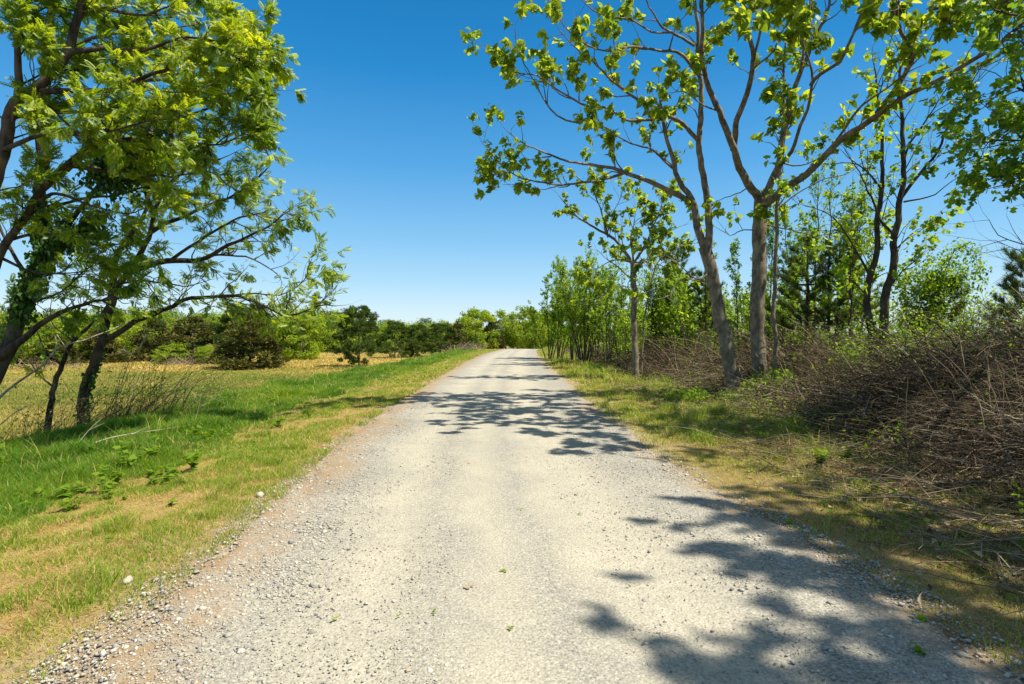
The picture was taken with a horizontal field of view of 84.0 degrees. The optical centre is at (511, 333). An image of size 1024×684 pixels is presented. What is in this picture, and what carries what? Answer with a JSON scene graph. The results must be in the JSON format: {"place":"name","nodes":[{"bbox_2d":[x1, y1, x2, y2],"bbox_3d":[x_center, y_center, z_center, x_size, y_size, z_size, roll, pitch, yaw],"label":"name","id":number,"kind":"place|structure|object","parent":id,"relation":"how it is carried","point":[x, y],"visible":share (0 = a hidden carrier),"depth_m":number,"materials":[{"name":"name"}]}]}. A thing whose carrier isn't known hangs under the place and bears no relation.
{"place":"outdoors","nodes":[
{"label":"outdoors","id":0,"kind":"place"},
{"bbox_2d":[0,352,438,441],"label":"hay field grass","id":1,"kind":"structure","parent":0,"point":[328,362],"depth_m":37.48,"materials":[{"name":"yellow plant"}]},
{"bbox_2d":[0,335,1023,683],"bbox_3d":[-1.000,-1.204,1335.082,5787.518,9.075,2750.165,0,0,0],"label":"ground","id":2,"kind":"structure","parent":0,"point":[846,535],"depth_m":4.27,"materials":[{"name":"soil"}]},
{"bbox_2d":[0,324,52,363],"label":"cedar tree","id":3,"kind":"object","parent":2,"relation":"on","point":[22,359],"visible":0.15,"depth_m":53.41,"materials":[{"name":"green plant"}]},
{"bbox_2d":[5,312,81,364],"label":"leafy tree","id":4,"kind":"object","parent":2,"relation":"on","point":[57,324],"visible":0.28,"depth_m":55.43,"materials":[{"name":"green plant"}]},
{"bbox_2d":[17,335,84,364],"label":"cedar tree","id":5,"kind":"object","parent":2,"relation":"on","point":[73,352],"visible":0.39,"depth_m":54.54,"materials":[{"name":"green plant"}]},
{"bbox_2d":[8,355,109,369],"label":"brush pile","id":6,"kind":"object","parent":2,"relation":"on","point":[55,365],"visible":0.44,"depth_m":49.66,"materials":[{"name":"plant"}]},
{"bbox_2d":[50,486,74,498],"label":"weed plant","id":7,"kind":"object","parent":2,"relation":"on","point":[67,494],"visible":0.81,"depth_m":5.91,"materials":[{"name":"green plant"}]},
{"bbox_2d":[51,498,75,511],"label":"weed plant","id":8,"kind":"object","parent":2,"relation":"on","point":[68,507],"visible":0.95,"depth_m":5.43,"materials":[{"name":"green plant"}]},
{"bbox_2d":[0,362,134,440],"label":"bramble bush","id":9,"kind":"object","parent":2,"relation":"on","point":[49,417],"visible":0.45,"depth_m":12.24,"materials":[{"name":"brown plant"}]},
{"bbox_2d":[0,321,130,398],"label":"dead branch","id":10,"kind":"object","parent":9,"relation":"on","point":[24,377],"visible":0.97,"depth_m":11.88,"materials":[{"name":"brown wood"}]},
{"bbox_2d":[0,248,171,430],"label":"locust tree","id":11,"kind":"object","parent":2,"relation":"on","point":[39,349],"visible":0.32,"depth_m":13.22,"materials":[{"name":"green plant"}]},
{"bbox_2d":[59,312,122,357],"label":"leafy tree","id":12,"kind":"object","parent":2,"relation":"on","point":[83,325],"visible":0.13,"depth_m":59.69,"materials":[{"name":"green plant"}]},
{"bbox_2d":[13,363,176,433],"bbox_3d":[-9.267,1.751,12.964,3.320,2.169,3.540,0,0,0],"label":"bramble bush","id":13,"kind":"object","parent":2,"relation":"on","point":[105,402],"visible":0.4,"depth_m":12.64,"materials":[{"name":"brown plant"}]},
{"bbox_2d":[71,328,132,363],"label":"cedar tree","id":14,"kind":"object","parent":2,"relation":"on","point":[111,352],"visible":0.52,"depth_m":57.52,"materials":[{"name":"green plant"}]},
{"bbox_2d":[91,467,115,494],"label":"weed plant","id":15,"kind":"object","parent":2,"relation":"on","point":[102,476],"visible":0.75,"depth_m":6.07,"materials":[{"name":"green plant"}]},
{"bbox_2d":[102,477,115,498],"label":"weed plant","id":16,"kind":"object","parent":2,"relation":"on","point":[109,486],"visible":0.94,"depth_m":5.78,"materials":[{"name":"green plant"}]},
{"bbox_2d":[108,469,125,486],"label":"weed plant","id":17,"kind":"object","parent":2,"relation":"on","point":[119,475],"visible":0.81,"depth_m":6.33,"materials":[{"name":"green plant"}]},
{"bbox_2d":[86,311,161,355],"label":"leafy tree","id":18,"kind":"object","parent":2,"relation":"on","point":[126,337],"visible":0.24,"depth_m":64.96,"materials":[{"name":"green plant"}]},
{"bbox_2d":[112,440,139,468],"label":"weed plant","id":19,"kind":"object","parent":2,"relation":"on","point":[132,457],"visible":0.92,"depth_m":7.05,"materials":[{"name":"green plant"}]},
{"bbox_2d":[57,312,232,424],"bbox_3d":[-7.963,0.866,13.076,3.140,2.794,5.045,0,0,0],"label":"bramble bush","id":20,"kind":"object","parent":2,"relation":"on","point":[133,397],"visible":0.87,"depth_m":12.75,"materials":[{"name":"brown plant"}]},
{"bbox_2d":[0,84,293,301],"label":"locust tree","id":21,"kind":"object","parent":2,"relation":"on","point":[109,268],"visible":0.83,"depth_m":9.39,"materials":[{"name":"green plant"}]},
{"bbox_2d":[0,0,300,190],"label":"locust tree","id":22,"kind":"object","parent":2,"relation":"on","point":[28,28],"visible":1,"depth_m":8.37,"materials":[{"name":"green plant"}]},
{"bbox_2d":[140,444,163,456],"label":"weed plant","id":23,"kind":"object","parent":2,"relation":"on","point":[150,450],"visible":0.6,"depth_m":7.49,"materials":[{"name":"green plant"}]},
{"bbox_2d":[0,0,306,384],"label":"locust tree","id":24,"kind":"object","parent":2,"relation":"on","point":[12,345],"visible":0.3,"depth_m":10.37,"materials":[{"name":"green plant"}]},
{"bbox_2d":[1,189,117,338],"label":"climbing ivy","id":25,"kind":"object","parent":24,"relation":"attached to","point":[46,248],"visible":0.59,"depth_m":10.58,"materials":[{"name":"green plant"}]},
{"bbox_2d":[69,126,172,208],"bbox_3d":[-6.916,-2.968,10.124,2.113,1.441,0.870,0,0,16],"label":"climbing ivy","id":26,"kind":"object","parent":24,"relation":"attached to","point":[106,183],"visible":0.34,"depth_m":10.04,"materials":[{"name":"green plant"}]},
{"bbox_2d":[129,319,185,360],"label":"cedar tree","id":27,"kind":"object","parent":2,"relation":"on","point":[147,345],"visible":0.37,"depth_m":60.84,"materials":[{"name":"green plant"}]},
{"bbox_2d":[148,342,191,362],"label":"leafy tree","id":28,"kind":"object","parent":2,"relation":"on","point":[180,348],"visible":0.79,"depth_m":56.46,"materials":[{"name":"green plant"}]},
{"bbox_2d":[163,462,181,478],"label":"weed plant","id":29,"kind":"object","parent":2,"relation":"on","point":[174,471],"visible":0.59,"depth_m":6.42,"materials":[{"name":"green plant"}]},
{"bbox_2d":[117,341,249,414],"bbox_3d":[-7.803,1.175,13.923,2.832,2.030,2.986,0,0,0],"label":"bramble bush","id":30,"kind":"object","parent":2,"relation":"on","point":[183,405],"visible":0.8,"depth_m":13.49,"materials":[{"name":"brown plant"}]},
{"bbox_2d":[159,351,209,364],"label":"brush pile","id":31,"kind":"object","parent":2,"relation":"on","point":[178,362],"visible":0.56,"depth_m":54.52,"materials":[{"name":"plant"}]},
{"bbox_2d":[181,448,202,471],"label":"weed plant","id":32,"kind":"object","parent":2,"relation":"on","point":[187,457],"visible":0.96,"depth_m":6.76,"materials":[{"name":"green plant"}]},
{"bbox_2d":[154,315,236,362],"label":"cedar tree","id":33,"kind":"object","parent":2,"relation":"on","point":[187,336],"visible":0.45,"depth_m":59.45,"materials":[{"name":"green plant"}]},
{"bbox_2d":[192,344,223,363],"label":"leafy tree","id":34,"kind":"object","parent":2,"relation":"on","point":[202,350],"visible":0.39,"depth_m":55.19,"materials":[{"name":"green plant"}]},
{"bbox_2d":[77,122,359,426],"bbox_3d":[-6.534,-0.932,12.117,8.014,7.155,2.175,0,0,20],"label":"locust tree","id":35,"kind":"object","parent":2,"relation":"on","point":[329,275],"visible":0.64,"depth_m":11.88,"materials":[{"name":"green plant"}]},
{"bbox_2d":[73,349,105,416],"bbox_3d":[-9.866,1.085,13.255,0.836,1.822,0.423,0,0,12],"label":"climbing ivy","id":36,"kind":"object","parent":35,"relation":"attached to","point":[92,383],"visible":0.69,"depth_m":13.22,"materials":[{"name":"green plant"}]},
{"bbox_2d":[209,302,254,357],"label":"pine tree","id":37,"kind":"object","parent":2,"relation":"on","point":[226,317],"visible":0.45,"depth_m":61.14,"materials":[{"name":"green plant"}]},
{"bbox_2d":[201,312,289,369],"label":"cedar tree","id":38,"kind":"object","parent":2,"relation":"on","point":[269,360],"visible":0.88,"depth_m":48.84,"materials":[{"name":"green plant"}]},
{"bbox_2d":[0,346,500,683],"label":"verge grass","id":39,"kind":"structure","parent":2,"relation":"on","point":[51,458],"depth_m":6.66,"materials":[{"name":"green plant"}]},
{"bbox_2d":[242,302,276,357],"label":"pine tree","id":40,"kind":"object","parent":2,"relation":"on","point":[260,307],"visible":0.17,"depth_m":65.84,"materials":[{"name":"green plant"}]},
{"bbox_2d":[266,329,301,358],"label":"cedar tree","id":41,"kind":"object","parent":2,"relation":"on","point":[299,341],"visible":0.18,"depth_m":67.39,"materials":[{"name":"green plant"}]},
{"bbox_2d":[2,309,580,352],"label":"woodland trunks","id":42,"kind":"object","parent":2,"relation":"on","point":[311,335],"visible":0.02,"depth_m":98.26,"materials":[{"name":"plant"}]},
{"bbox_2d":[0,307,589,350],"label":"pine woodland","id":43,"kind":"object","parent":2,"relation":"on","point":[270,326],"visible":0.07,"depth_m":103.14,"materials":[{"name":"green plant"}]},
{"bbox_2d":[0,304,593,352],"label":"leafy woodland","id":44,"kind":"object","parent":2,"relation":"on","point":[321,318],"visible":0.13,"depth_m":98.83,"materials":[{"name":"green plant"}]},
{"bbox_2d":[275,313,336,360],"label":"leafy tree","id":45,"kind":"object","parent":2,"relation":"on","point":[313,348],"visible":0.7,"depth_m":65.81,"materials":[{"name":"green plant"}]},
{"bbox_2d":[331,304,387,365],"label":"pine tree","id":46,"kind":"object","parent":2,"relation":"on","point":[364,313],"visible":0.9,"depth_m":50.32,"materials":[{"name":"green plant"}]},
{"bbox_2d":[375,320,417,356],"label":"pine tree","id":47,"kind":"object","parent":2,"relation":"on","point":[396,325],"visible":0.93,"depth_m":69.48,"materials":[{"name":"green plant"}]},
{"bbox_2d":[398,324,438,356],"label":"pine tree","id":48,"kind":"object","parent":2,"relation":"on","point":[414,329],"visible":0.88,"depth_m":71.11,"materials":[{"name":"green plant"}]},
{"bbox_2d":[418,323,462,353],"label":"pine tree","id":49,"kind":"object","parent":2,"relation":"on","point":[442,328],"visible":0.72,"depth_m":72.99,"materials":[{"name":"green plant"}]},
{"bbox_2d":[439,323,473,352],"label":"cedar tree","id":50,"kind":"object","parent":2,"relation":"on","point":[456,327],"visible":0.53,"depth_m":73.30,"materials":[{"name":"green plant"}]},
{"bbox_2d":[440,340,487,350],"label":"brush pile","id":51,"kind":"object","parent":2,"relation":"on","point":[470,347],"visible":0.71,"depth_m":57.68,"materials":[{"name":"plant"}]},
{"bbox_2d":[450,307,499,348],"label":"leafy tree","id":52,"kind":"object","parent":2,"relation":"on","point":[468,319],"visible":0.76,"depth_m":78.39,"materials":[{"name":"green plant"}]},
{"bbox_2d":[482,315,506,348],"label":"cedar tree","id":53,"kind":"object","parent":2,"relation":"on","point":[499,340],"visible":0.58,"depth_m":81.43,"materials":[{"name":"green plant"}]},
{"bbox_2d":[490,309,530,348],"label":"leafy tree","id":54,"kind":"object","parent":2,"relation":"on","point":[502,315],"visible":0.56,"depth_m":84.83,"materials":[{"name":"green plant"}]},
{"bbox_2d":[504,305,538,348],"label":"leafy tree","id":55,"kind":"object","parent":2,"relation":"on","point":[519,318],"visible":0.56,"depth_m":83.61,"materials":[{"name":"green plant"}]},
{"bbox_2d":[514,311,549,348],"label":"leafy tree","id":56,"kind":"object","parent":2,"relation":"on","point":[529,342],"visible":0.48,"depth_m":70.97,"materials":[{"name":"green plant"}]},
{"bbox_2d":[526,311,568,347],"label":"leafy tree","id":57,"kind":"object","parent":2,"relation":"on","point":[537,325],"visible":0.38,"depth_m":65.39,"materials":[{"name":"green plant"}]},
{"bbox_2d":[526,274,573,358],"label":"poplar sapling","id":58,"kind":"object","parent":2,"relation":"on","point":[548,317],"visible":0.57,"depth_m":36.37,"materials":[{"name":"green plant"}]},
{"bbox_2d":[549,262,588,358],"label":"poplar sapling","id":59,"kind":"object","parent":2,"relation":"on","point":[559,316],"visible":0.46,"depth_m":35.02,"materials":[{"name":"green plant"}]},
{"bbox_2d":[562,272,590,359],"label":"poplar sapling","id":60,"kind":"object","parent":2,"relation":"on","point":[572,342],"visible":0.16,"depth_m":33.21,"materials":[{"name":"green plant"}]},
{"bbox_2d":[552,245,619,364],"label":"poplar sapling","id":61,"kind":"object","parent":2,"relation":"on","point":[583,327],"visible":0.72,"depth_m":28.56,"materials":[{"name":"green plant"}]},
{"bbox_2d":[575,257,612,361],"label":"poplar sapling","id":62,"kind":"object","parent":2,"relation":"on","point":[602,332],"visible":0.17,"depth_m":30.03,"materials":[{"name":"green plant"}]},
{"bbox_2d":[460,0,741,397],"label":"paulownia tree","id":63,"kind":"object","parent":2,"relation":"on","point":[545,65],"visible":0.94,"depth_m":12.77,"materials":[{"name":"green plant"}]},
{"bbox_2d":[590,258,621,366],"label":"poplar sapling","id":64,"kind":"object","parent":2,"relation":"on","point":[604,277],"visible":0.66,"depth_m":25.78,"materials":[{"name":"green plant"}]},
{"bbox_2d":[594,278,630,355],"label":"poplar sapling","id":65,"kind":"object","parent":2,"relation":"on","point":[611,330],"visible":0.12,"depth_m":30.39,"materials":[{"name":"green plant"}]},
{"bbox_2d":[607,262,642,365],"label":"poplar sapling","id":66,"kind":"object","parent":2,"relation":"on","point":[621,303],"visible":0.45,"depth_m":24.75,"materials":[{"name":"green plant"}]},
{"bbox_2d":[541,147,713,378],"bbox_3d":[3.950,-2.364,19.737,5.913,8.296,2.220,0,0,0],"label":"paulownia tree","id":67,"kind":"object","parent":2,"relation":"on","point":[651,217],"visible":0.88,"depth_m":19.73,"materials":[{"name":"green plant"}]},
{"bbox_2d":[616,300,648,364],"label":"poplar sapling","id":68,"kind":"object","parent":2,"relation":"on","point":[627,328],"visible":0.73,"depth_m":23.93,"materials":[{"name":"green plant"}]},
{"bbox_2d":[640,245,668,351],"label":"poplar sapling","id":69,"kind":"object","parent":2,"relation":"on","point":[655,284],"visible":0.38,"depth_m":27.05,"materials":[{"name":"green plant"}]},
{"bbox_2d":[654,267,687,353],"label":"poplar sapling","id":70,"kind":"object","parent":2,"relation":"on","point":[663,319],"visible":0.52,"depth_m":25.91,"materials":[{"name":"green plant"}]},
{"bbox_2d":[647,246,707,347],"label":"pine tree","id":71,"kind":"object","parent":2,"relation":"on","point":[683,263],"visible":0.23,"depth_m":26.81,"materials":[{"name":"green plant"}]},
{"bbox_2d":[667,267,703,357],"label":"poplar sapling","id":72,"kind":"object","parent":2,"relation":"on","point":[690,330],"visible":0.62,"depth_m":22.47,"materials":[{"name":"green plant"}]},
{"bbox_2d":[660,386,710,401],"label":"shrub","id":73,"kind":"object","parent":2,"relation":"on","point":[688,391],"visible":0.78,"depth_m":13.28,"materials":[{"name":"green plant"}]},
{"bbox_2d":[663,239,722,336],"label":"poplar sapling","id":74,"kind":"object","parent":2,"relation":"on","point":[713,247],"visible":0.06,"depth_m":27.56,"materials":[{"name":"green plant"}]},
{"bbox_2d":[669,268,739,348],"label":"pine tree","id":75,"kind":"object","parent":2,"relation":"on","point":[707,305],"visible":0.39,"depth_m":23.83,"materials":[{"name":"green plant"}]},
{"bbox_2d":[703,284,735,350],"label":"poplar sapling","id":76,"kind":"object","parent":2,"relation":"on","point":[710,309],"visible":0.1,"depth_m":25.71,"materials":[{"name":"green plant"}]},
{"bbox_2d":[715,388,752,402],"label":"shrub","id":77,"kind":"object","parent":2,"relation":"on","point":[728,394],"visible":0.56,"depth_m":13.15,"materials":[{"name":"green plant"}]},
{"bbox_2d":[722,237,751,349],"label":"poplar sapling","id":78,"kind":"object","parent":2,"relation":"on","point":[733,251],"visible":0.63,"depth_m":22.13,"materials":[{"name":"green plant"}]},
{"bbox_2d":[725,282,770,352],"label":"poplar sapling","id":79,"kind":"object","parent":2,"relation":"on","point":[744,309],"visible":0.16,"depth_m":23.90,"materials":[{"name":"green plant"}]},
{"bbox_2d":[740,376,783,396],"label":"shrub","id":80,"kind":"object","parent":2,"relation":"on","point":[751,387],"visible":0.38,"depth_m":13.22,"materials":[{"name":"green plant"}]},
{"bbox_2d":[762,367,797,393],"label":"shrub","id":81,"kind":"object","parent":2,"relation":"on","point":[777,372],"visible":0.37,"depth_m":12.95,"materials":[{"name":"green plant"}]},
{"bbox_2d":[765,211,812,350],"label":"poplar sapling","id":82,"kind":"object","parent":2,"relation":"on","point":[770,241],"visible":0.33,"depth_m":21.59,"materials":[{"name":"green plant"}]},
{"bbox_2d":[555,273,1023,588],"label":"undergrowth","id":83,"kind":"object","parent":2,"relation":"on","point":[1020,503],"visible":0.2,"depth_m":12.31,"materials":[{"name":"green plant"}]},
{"bbox_2d":[564,275,1023,634],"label":"dead cane thicket","id":84,"kind":"object","parent":2,"relation":"on","point":[904,403],"visible":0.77,"depth_m":8.18,"materials":[{"name":"brown plant"}]},
{"bbox_2d":[765,249,833,353],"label":"poplar sapling","id":85,"kind":"object","parent":2,"relation":"on","point":[767,298],"visible":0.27,"depth_m":20.09,"materials":[{"name":"green plant"}]},
{"bbox_2d":[772,147,843,342],"bbox_3d":[11.183,-2.746,21.463,2.586,8.518,1.761,0,0,0],"label":"poplar sapling","id":86,"kind":"object","parent":2,"relation":"on","point":[814,216],"visible":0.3,"depth_m":21.18,"materials":[{"name":"green plant"}]},
{"bbox_2d":[765,230,856,353],"bbox_3d":[9.792,-0.958,18.612,3.288,4.845,2.965,0,0,0],"label":"pine tree","id":87,"kind":"object","parent":2,"relation":"on","point":[797,286],"visible":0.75,"depth_m":18.35,"materials":[{"name":"green plant"}]},
{"bbox_2d":[604,378,1023,611],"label":"leaf litter","id":88,"kind":"object","parent":2,"relation":"on","point":[978,552],"visible":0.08,"depth_m":5.05,"materials":[{"name":"brown plant"}]},
{"bbox_2d":[746,1,891,376],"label":"paulownia tree","id":89,"kind":"object","parent":2,"relation":"on","point":[767,98],"visible":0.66,"depth_m":13.98,"materials":[{"name":"green plant"}]},
{"bbox_2d":[810,448,829,466],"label":"weed plant","id":90,"kind":"object","parent":2,"relation":"on","point":[818,461],"visible":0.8,"depth_m":6.85,"materials":[{"name":"green plant"}]},
{"bbox_2d":[636,0,1023,388],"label":"paulownia tree","id":91,"kind":"object","parent":2,"relation":"on","point":[797,33],"visible":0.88,"depth_m":11.85,"materials":[{"name":"green plant"}]},
{"bbox_2d":[814,337,871,376],"bbox_3d":[7.163,0.635,12.323,1.324,1.146,1.376,0,0,24],"label":"shrub","id":92,"kind":"object","parent":2,"relation":"on","point":[849,355],"visible":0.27,"depth_m":12.38,"materials":[{"name":"green plant"}]},
{"bbox_2d":[796,232,890,345],"bbox_3d":[10.290,-0.911,17.983,2.496,4.664,2.409,0,0,0],"label":"pine tree","id":93,"kind":"object","parent":2,"relation":"on","point":[834,254],"visible":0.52,"depth_m":17.93,"materials":[{"name":"green plant"}]},
{"bbox_2d":[812,156,877,349],"bbox_3d":[10.539,-2.150,18.069,1.884,7.187,1.478,0,0,-14],"label":"poplar sapling","id":94,"kind":"object","parent":2,"relation":"on","point":[863,213],"visible":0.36,"depth_m":18.04,"materials":[{"name":"green plant"}]},
{"bbox_2d":[832,158,890,345],"bbox_3d":[10.303,-1.912,17.299,2.004,6.543,1.699,0,0,-31],"label":"poplar sapling","id":95,"kind":"object","parent":2,"relation":"on","point":[867,251],"visible":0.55,"depth_m":16.98,"materials":[{"name":"green plant"}]},
{"bbox_2d":[826,271,903,344],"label":"pine tree","id":96,"kind":"object","parent":2,"relation":"on","point":[880,284],"visible":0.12,"depth_m":23.52,"materials":[{"name":"green plant"}]},
{"bbox_2d":[769,16,1012,367],"bbox_3d":[8.330,-3.028,12.784,5.140,8.560,1.934,0,0,11],"label":"mulberry tree","id":97,"kind":"object","parent":2,"relation":"on","point":[890,280],"visible":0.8,"depth_m":12.79,"materials":[{"name":"green plant"}]},
{"bbox_2d":[880,335,929,364],"bbox_3d":[8.248,0.483,12.129,1.568,1.085,1.102,0,0,0],"label":"shrub","id":98,"kind":"object","parent":2,"relation":"on","point":[898,345],"visible":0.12,"depth_m":11.99,"materials":[{"name":"green plant"}]},
{"bbox_2d":[889,258,962,348],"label":"poplar sapling","id":99,"kind":"object","parent":2,"relation":"on","point":[905,275],"visible":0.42,"depth_m":14.60,"materials":[{"name":"green plant"}]},
{"bbox_2d":[907,267,976,344],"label":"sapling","id":100,"kind":"object","parent":2,"relation":"on","point":[957,296],"visible":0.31,"depth_m":14.29,"materials":[{"name":"green plant"}]},
{"bbox_2d":[881,220,996,332],"bbox_3d":[10.887,-0.976,14.345,3.127,4.198,2.447,0,0,0],"label":"climbing vine","id":101,"kind":"object","parent":100,"relation":"attached to","point":[945,260],"visible":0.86,"depth_m":14.22,"materials":[{"name":"green plant"}]},
{"bbox_2d":[899,0,1023,295],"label":"maple tree","id":102,"kind":"object","parent":2,"relation":"on","point":[1010,169],"visible":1,"depth_m":8.14,"materials":[{"name":"green plant"}]},
{"bbox_2d":[977,245,1023,342],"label":"pine tree","id":103,"kind":"object","parent":2,"relation":"on","point":[1015,256],"visible":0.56,"depth_m":12.13,"materials":[{"name":"green plant"}]},
{"bbox_2d":[0,0,1023,334],"label":"sky","id":104,"kind":"structure","parent":0,"point":[383,136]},
{"bbox_2d":[9,349,1023,683],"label":"gravel road","id":105,"kind":"structure","parent":0,"point":[481,499],"depth_m":3.68,"materials":[{"name":"beige gravel"}]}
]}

